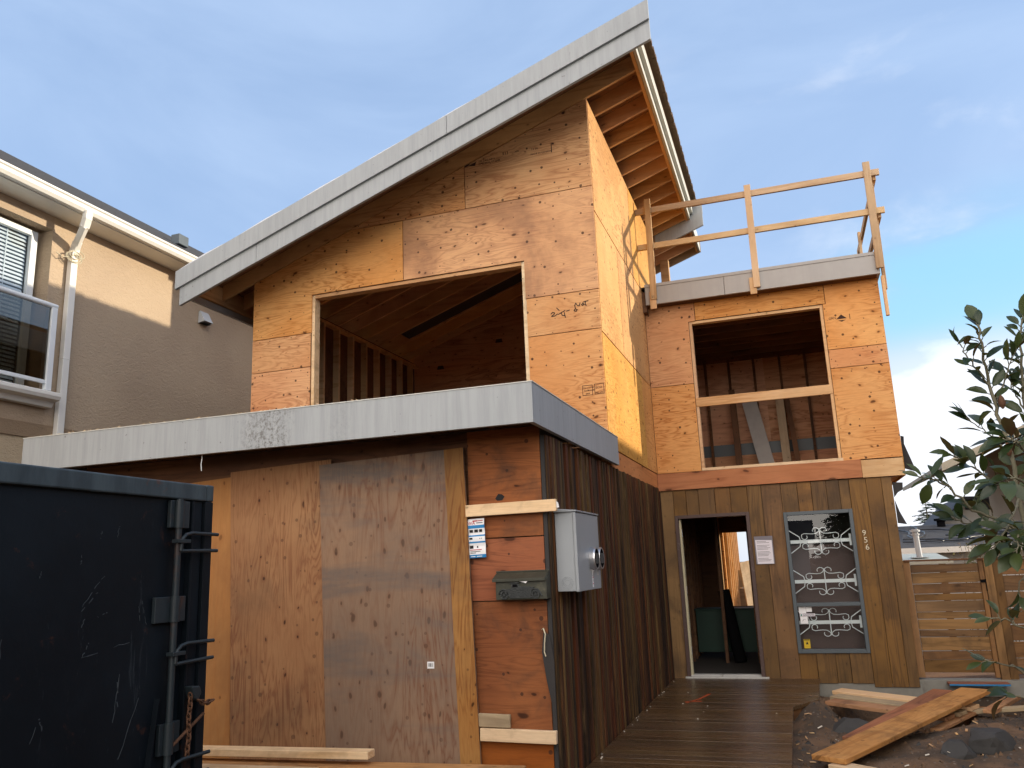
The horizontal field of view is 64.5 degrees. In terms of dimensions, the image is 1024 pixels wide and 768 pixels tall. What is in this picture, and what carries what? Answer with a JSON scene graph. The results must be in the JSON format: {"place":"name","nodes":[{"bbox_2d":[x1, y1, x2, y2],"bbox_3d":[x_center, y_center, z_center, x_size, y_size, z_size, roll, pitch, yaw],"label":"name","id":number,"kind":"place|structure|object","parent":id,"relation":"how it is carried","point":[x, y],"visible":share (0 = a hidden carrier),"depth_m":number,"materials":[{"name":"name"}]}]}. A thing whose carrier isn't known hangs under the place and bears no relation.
{"place":"outdoors","nodes":[
{"label":"outdoors","id":0,"kind":"place"},
{"bbox_2d":[51,399,356,434],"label":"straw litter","id":1,"kind":"object","parent":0,"point":[188,418],"visible":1,"depth_m":6.64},
{"bbox_2d":[0,0,1023,561],"label":"sky","id":2,"kind":"structure","parent":0,"point":[202,121],"materials":[{"name":"blue"}]},
{"bbox_2d":[742,587,1023,767],"bbox_3d":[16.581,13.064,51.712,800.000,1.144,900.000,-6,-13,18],"label":"ground","id":3,"kind":"structure","parent":0,"point":[900,748],"depth_m":7.36,"materials":[{"name":"brown soil"}]},
{"bbox_2d":[0,461,218,767],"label":"dumpster","id":4,"kind":"object","parent":3,"relation":"on","point":[104,596],"visible":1,"depth_m":3.57,"materials":[{"name":"paint"}]},
{"bbox_2d":[0,150,252,463],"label":"stucco house","id":5,"kind":"structure","parent":3,"relation":"on","point":[108,332],"depth_m":10.83,"materials":[{"name":"beige paint"}]},
{"bbox_2d":[0,217,37,384],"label":"window","id":6,"kind":"structure","parent":5,"relation":"in","point":[13,236],"depth_m":10.08,"materials":[{"name":"white paint"}]},
{"bbox_2d":[56,250,84,264],"bbox_3d":[-5.667,-1.664,10.448,0.049,0.196,0.404,-8,-14,23],"label":"cable coil","id":7,"kind":"object","parent":5,"relation":"attached to","point":[75,254],"visible":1,"depth_m":10.47,"materials":[{"name":"beige plastic"}]},
{"bbox_2d":[21,0,1023,767],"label":"unfinished house","id":8,"kind":"structure","parent":3,"relation":"on","point":[471,276],"depth_m":9.74,"materials":[{"name":"brown wood"}]},
{"bbox_2d":[190,477,230,758],"bbox_3d":[-2.756,2.052,6.788,1.060,2.482,0.012,-6,-13,18],"label":"plywood sheet","id":9,"kind":"object","parent":8,"relation":"attached to","point":[217,718],"visible":0.33,"depth_m":6.67,"materials":[{"name":"brown wood"}]},
{"bbox_2d":[230,459,331,760],"bbox_3d":[-1.834,1.908,6.474,1.072,2.555,0.018,-6,-13,18],"label":"plywood sheet","id":10,"kind":"object","parent":8,"relation":"attached to","point":[277,695],"visible":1,"depth_m":6.50,"materials":[{"name":"brown wood"}]},
{"bbox_2d":[319,447,481,763],"bbox_3d":[-0.882,1.796,6.138,1.346,2.552,0.022,-6,-13,18],"label":"plywood sheet","id":11,"kind":"object","parent":8,"relation":"attached to","point":[400,679],"visible":1,"depth_m":6.14,"materials":[{"name":"brown wood"}]},
{"bbox_2d":[468,518,485,557],"bbox_3d":[-0.267,1.152,6.070,0.151,0.292,0.012,-6,-13,18],"label":"flyer","id":12,"kind":"object","parent":8,"relation":"attached to","point":[477,543],"visible":1,"depth_m":6.07,"materials":[{"name":"white paper"}]},
{"bbox_2d":[465,499,558,516],"bbox_3d":[-0.002,0.919,6.014,0.727,0.087,0.040,-7,-13,18],"label":"nailed board","id":13,"kind":"object","parent":8,"relation":"attached to","point":[521,507],"visible":1,"depth_m":5.99,"materials":[{"name":"beige wood"}]},
{"bbox_2d":[480,727,557,744],"bbox_3d":[0.045,2.462,5.681,0.561,0.085,0.040,-6,-13,18],"label":"nailed board","id":14,"kind":"object","parent":8,"relation":"attached to","point":[531,736],"visible":1,"depth_m":5.66,"materials":[{"name":"beige wood"}]},
{"bbox_2d":[478,713,510,727],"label":"nailed board","id":15,"kind":"object","parent":14,"relation":"on","point":[495,720],"visible":1,"depth_m":5.75,"materials":[{"name":"beige wood"}]},
{"bbox_2d":[492,569,550,599],"bbox_3d":[0.064,1.450,5.864,0.410,0.203,0.118,-6,-13,18],"label":"mailbox","id":16,"kind":"object","parent":8,"relation":"attached to","point":[522,584],"visible":1,"depth_m":5.82,"materials":[{"name":"paint"}]},
{"bbox_2d":[542,628,545,656],"bbox_3d":[0.227,1.832,5.763,0.016,0.195,0.046,6,-15,-32],"label":"wire","id":17,"kind":"object","parent":8,"relation":"attached to","point":[544,641],"visible":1,"depth_m":5.75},
{"bbox_2d":[542,633,557,749],"bbox_3d":[0.264,2.150,5.696,0.086,0.780,0.004,-6,-13,18],"label":"paper flap","id":18,"kind":"object","parent":8,"relation":"hanging from","point":[548,659],"visible":1,"depth_m":5.72,"materials":[{"name":"black paper"}]},
{"bbox_2d":[553,509,603,591],"bbox_3d":[0.537,1.283,6.282,0.218,0.606,0.725,-6,-13,18],"label":"meter box","id":19,"kind":"object","parent":8,"relation":"attached to","point":[580,557],"visible":0.98,"depth_m":6.01,"materials":[{"name":"metal"}]},
{"bbox_2d":[674,512,769,678],"bbox_3d":[2.733,2.765,10.676,1.040,2.092,0.190,-6,-13,18],"label":"doorway","id":20,"kind":"structure","parent":8,"relation":"in","point":[678,522],"depth_m":10.67,"materials":[{"name":"metal"}]},
{"bbox_2d":[694,606,757,651],"bbox_3d":[3.626,3.770,12.510,1.520,0.640,0.440,-6,-13,18],"label":"cabinet","id":21,"kind":"object","parent":8,"relation":"in","point":[709,622],"visible":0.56,"depth_m":12.44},
{"bbox_2d":[718,589,746,662],"bbox_3d":[3.282,3.600,12.099,0.170,1.056,0.386,4,-14,-28],"label":"leaning board","id":22,"kind":"object","parent":8,"relation":"on","point":[737,647],"visible":0.9,"depth_m":12.01,"materials":[{"name":"black wood"}]},
{"bbox_2d":[728,389,742,465],"bbox_3d":[3.755,0.859,13.590,0.100,1.682,0.090,-8,-29,18],"label":"leaning board","id":23,"kind":"object","parent":8,"relation":"on","point":[736,435],"visible":0.58,"depth_m":13.57,"materials":[{"name":"wood"}]},
{"bbox_2d":[739,560,752,605],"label":"leaning board","id":24,"kind":"object","parent":8,"relation":"on","point":[745,572],"visible":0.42,"depth_m":14.44,"materials":[{"name":"beige wood"}]},
{"bbox_2d":[742,402,774,463],"bbox_3d":[4.103,0.893,13.461,0.240,1.532,0.021,-17,-30,17],"label":"leaning board","id":25,"kind":"object","parent":8,"relation":"on","point":[758,434],"visible":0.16,"depth_m":13.49,"materials":[{"name":"wood"}]},
{"bbox_2d":[635,161,889,315],"bbox_3d":[3.864,-1.502,12.528,3.285,2.150,3.065,-6,-13,18],"label":"guard railing","id":26,"kind":"object","parent":8,"relation":"attached to","point":[872,211],"visible":0.94,"depth_m":11.20,"materials":[{"name":"beige wood"}]},
{"bbox_2d":[754,536,774,563],"bbox_3d":[3.277,2.157,10.548,0.230,0.355,0.007,-6,-13,18],"label":"notice","id":27,"kind":"object","parent":8,"relation":"attached to","point":[764,551],"visible":1,"depth_m":10.54,"materials":[{"name":"white paper"}]},
{"bbox_2d":[775,399,790,461],"bbox_3d":[4.466,0.828,13.347,0.130,1.585,0.090,-7,-30,18],"label":"leaning board","id":28,"kind":"object","parent":8,"relation":"on","point":[784,438],"visible":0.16,"depth_m":13.33,"materials":[{"name":"wood"}]},
{"bbox_2d":[784,398,800,460],"bbox_3d":[4.602,0.855,13.267,0.080,1.508,0.050,-10,-34,18],"label":"leaning board","id":29,"kind":"object","parent":8,"relation":"on","point":[792,430],"visible":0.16,"depth_m":13.30,"materials":[{"name":"wood"}]},
{"bbox_2d":[783,509,870,652],"bbox_3d":[3.972,2.490,10.295,0.837,1.750,0.118,-6,-13,18],"label":"window","id":30,"kind":"structure","parent":8,"relation":"in","point":[803,607],"depth_m":10.25,"materials":[{"name":"grey metal"}]},
{"bbox_2d":[790,543,865,666],"bbox_3d":[4.047,2.836,10.430,0.800,1.520,0.020,-6,-13,18],"label":"panel","id":31,"kind":"object","parent":8,"relation":"on","point":[835,559],"visible":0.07,"depth_m":10.44,"materials":[{"name":"grey metal"}]},
{"bbox_2d":[586,678,819,767],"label":"walkway","id":32,"kind":"structure","parent":3,"relation":"on","point":[739,723],"depth_m":7.42,"materials":[{"name":"brown wood"}]},
{"bbox_2d":[738,570,746,605],"bbox_3d":[3.049,4.598,16.643,6.900,1.420,0.020,-6,-13,18],"label":"back fence","id":33,"kind":"object","parent":3,"relation":"on","point":[742,598],"depth_m":16.19,"materials":[{"name":"brown wood"}]},
{"bbox_2d":[833,717,868,732],"bbox_3d":[3.318,3.418,7.890,0.501,0.329,0.326,-6,-13,18],"label":"rock","id":34,"kind":"object","parent":3,"relation":"on","point":[845,725],"visible":0.37,"depth_m":7.83,"materials":[{"name":"grey stone"}]},
{"bbox_2d":[828,763,875,767],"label":"offcut","id":35,"kind":"object","parent":3,"relation":"on","point":[836,765],"visible":0.78,"depth_m":6.36,"materials":[{"name":"beige wood"}]},
{"bbox_2d":[812,687,990,764],"bbox_3d":[3.726,3.125,7.554,3.252,0.042,0.290,6,-15,-42],"label":"plank","id":36,"kind":"object","parent":35,"relation":"on","point":[860,744],"visible":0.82,"depth_m":7.25,"materials":[{"name":"brown wood"}]},
{"bbox_2d":[842,689,951,739],"bbox_3d":[3.883,3.270,8.079,2.324,0.032,0.200,6,-15,-44],"label":"plank","id":37,"kind":"object","parent":3,"relation":"on","point":[928,696],"visible":0.58,"depth_m":8.18,"materials":[{"name":"brown wood"}]},
{"bbox_2d":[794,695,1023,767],"bbox_3d":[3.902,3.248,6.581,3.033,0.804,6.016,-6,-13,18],"label":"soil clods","id":38,"kind":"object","parent":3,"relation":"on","point":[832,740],"visible":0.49,"depth_m":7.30,"materials":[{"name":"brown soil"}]},
{"bbox_2d":[796,713,1022,767],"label":"wood chips","id":39,"kind":"object","parent":3,"relation":"on","point":[956,733],"visible":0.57,"depth_m":7.46,"materials":[{"name":"beige wood"}]},
{"bbox_2d":[912,502,935,524],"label":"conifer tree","id":40,"kind":"object","parent":3,"relation":"on","point":[926,517],"visible":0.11,"depth_m":40.77,"materials":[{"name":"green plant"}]},
{"bbox_2d":[902,553,958,650],"bbox_3d":[7.318,4.526,15.161,1.700,2.640,1.800,-6,-13,18],"label":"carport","id":41,"kind":"object","parent":3,"relation":"on","point":[925,555],"visible":0.21,"depth_m":14.92,"materials":[{"name":"white metal"}]},
{"bbox_2d":[909,529,924,557],"bbox_3d":[7.583,2.994,15.175,0.280,0.557,0.300,-6,-13,18],"label":"vent pipe","id":42,"kind":"object","parent":41,"relation":"on","point":[916,540],"visible":0.91,"depth_m":15.15,"materials":[{"name":"white metal"}]},
{"bbox_2d":[930,706,984,731],"bbox_3d":[4.427,3.308,8.031,1.297,0.030,0.100,9,-17,-43],"label":"plank","id":43,"kind":"object","parent":3,"relation":"on","point":[944,725],"visible":0.62,"depth_m":7.83,"materials":[{"name":"brown wood"}]},
{"bbox_2d":[825,698,954,721],"bbox_3d":[3.857,3.343,8.348,0.240,0.040,1.217,10,-15,-43],"label":"plank","id":44,"kind":"object","parent":43,"relation":"on","point":[865,706],"visible":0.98,"depth_m":8.45,"materials":[{"name":"brown wood"}]},
{"bbox_2d":[830,694,967,716],"bbox_3d":[4.040,3.377,8.557,0.220,0.040,1.334,9,-15,-42],"label":"plank","id":45,"kind":"object","parent":43,"relation":"on","point":[959,712],"visible":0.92,"depth_m":8.68,"materials":[{"name":"beige wood"}]},
{"bbox_2d":[832,688,979,710],"bbox_3d":[4.217,3.405,8.781,0.240,0.040,1.460,9,-15,-42],"label":"plank","id":46,"kind":"object","parent":43,"relation":"on","point":[905,698],"visible":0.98,"depth_m":8.89,"materials":[{"name":"beige wood"}]},
{"bbox_2d":[923,496,992,524],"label":"white house","id":47,"kind":"structure","parent":3,"relation":"on","point":[970,515],"depth_m":31.43,"materials":[{"name":"white paint"}]},
{"bbox_2d":[941,739,976,759],"bbox_3d":[3.720,3.090,6.779,0.304,0.225,0.290,-6,-13,18],"label":"rock","id":48,"kind":"object","parent":3,"relation":"on","point":[958,749],"visible":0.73,"depth_m":6.71,"materials":[{"name":"grey stone"}]},
{"bbox_2d":[898,294,1023,719],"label":"magnolia tree","id":49,"kind":"object","parent":3,"relation":"on","point":[1010,556],"visible":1,"depth_m":3.32,"materials":[{"name":"green plant"}]},
{"bbox_2d":[898,519,1023,653],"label":"bungalow","id":50,"kind":"object","parent":3,"relation":"on","point":[939,547],"visible":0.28,"depth_m":16.82,"materials":[{"name":"grey"}]},
{"bbox_2d":[898,526,1013,542],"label":"roof cables","id":51,"kind":"object","parent":50,"relation":"on","point":[940,539],"visible":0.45,"depth_m":17.80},
{"bbox_2d":[903,425,1023,521],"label":"tan roof house","id":52,"kind":"structure","parent":3,"relation":"on","point":[998,505],"depth_m":28.10,"materials":[{"name":"paint"}]},
{"bbox_2d":[947,681,1010,685],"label":"insulation board","id":53,"kind":"object","parent":3,"relation":"on","point":[962,683],"visible":1,"depth_m":9.40,"materials":[{"name":"blue plastic"}]},
{"bbox_2d":[947,542,1022,657],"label":"shrub","id":54,"kind":"object","parent":3,"relation":"on","point":[976,562],"visible":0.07,"depth_m":13.34,"materials":[{"name":"green plant"}]},
{"bbox_2d":[968,727,1016,754],"bbox_3d":[4.039,3.068,6.835,0.416,0.295,0.262,-1,-13,-4],"label":"rock","id":55,"kind":"object","parent":3,"relation":"on","point":[989,740],"visible":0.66,"depth_m":6.78,"materials":[{"name":"grey stone"}]},
{"bbox_2d":[967,705,1023,713],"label":"plank","id":56,"kind":"object","parent":3,"relation":"on","point":[1018,708],"depth_m":8.20,"materials":[{"name":"beige wood"}]},
{"bbox_2d":[983,695,1020,713],"bbox_3d":[5.084,3.318,8.420,0.895,0.040,0.120,8,-16,-44],"label":"plank","id":57,"kind":"object","parent":56,"relation":"on","point":[1007,701],"visible":0.68,"depth_m":8.34,"materials":[{"name":"brown wood"}]},
{"bbox_2d":[982,558,1010,679],"bbox_3d":[5.779,2.927,9.663,0.090,1.672,0.090,-6,-13,18],"label":"fence post","id":58,"kind":"object","parent":3,"relation":"on","point":[998,628],"visible":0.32,"depth_m":9.63,"materials":[{"name":"brown wood"}]},
{"bbox_2d":[903,558,1000,677],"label":"gate","id":59,"kind":"structure","parent":58,"relation":"attached to","point":[932,617],"depth_m":9.85,"materials":[{"name":"brown wood"}]},
{"bbox_2d":[992,556,1023,679],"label":"fence","id":60,"kind":"object","parent":3,"relation":"on","point":[1013,637],"visible":0.66,"depth_m":9.64,"materials":[{"name":"brown wood"}]},
{"bbox_3d":[-2.124,2.946,5.759,0.120,0.300,0.750,-6,-13,18],"label":"timber block","id":61,"kind":"object","parent":3,"relation":"on","visible":0},
{"bbox_2d":[202,764,318,767],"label":"loose board","id":62,"kind":"object","parent":61,"relation":"on","point":[228,766],"visible":0.31,"depth_m":5.59,"materials":[{"name":"brown wood"}]},
{"bbox_2d":[202,758,525,767],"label":"loose board","id":63,"kind":"object","parent":61,"relation":"on","point":[319,764],"visible":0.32,"depth_m":5.60,"materials":[{"name":"beige wood"}]},
{"bbox_2d":[203,745,374,759],"bbox_3d":[-1.926,2.644,5.845,1.989,0.050,0.115,-6,-13,15],"label":"loose board","id":64,"kind":"object","parent":63,"relation":"on","point":[300,752],"visible":0.58,"depth_m":5.71,"materials":[{"name":"beige wood"}]}
]}

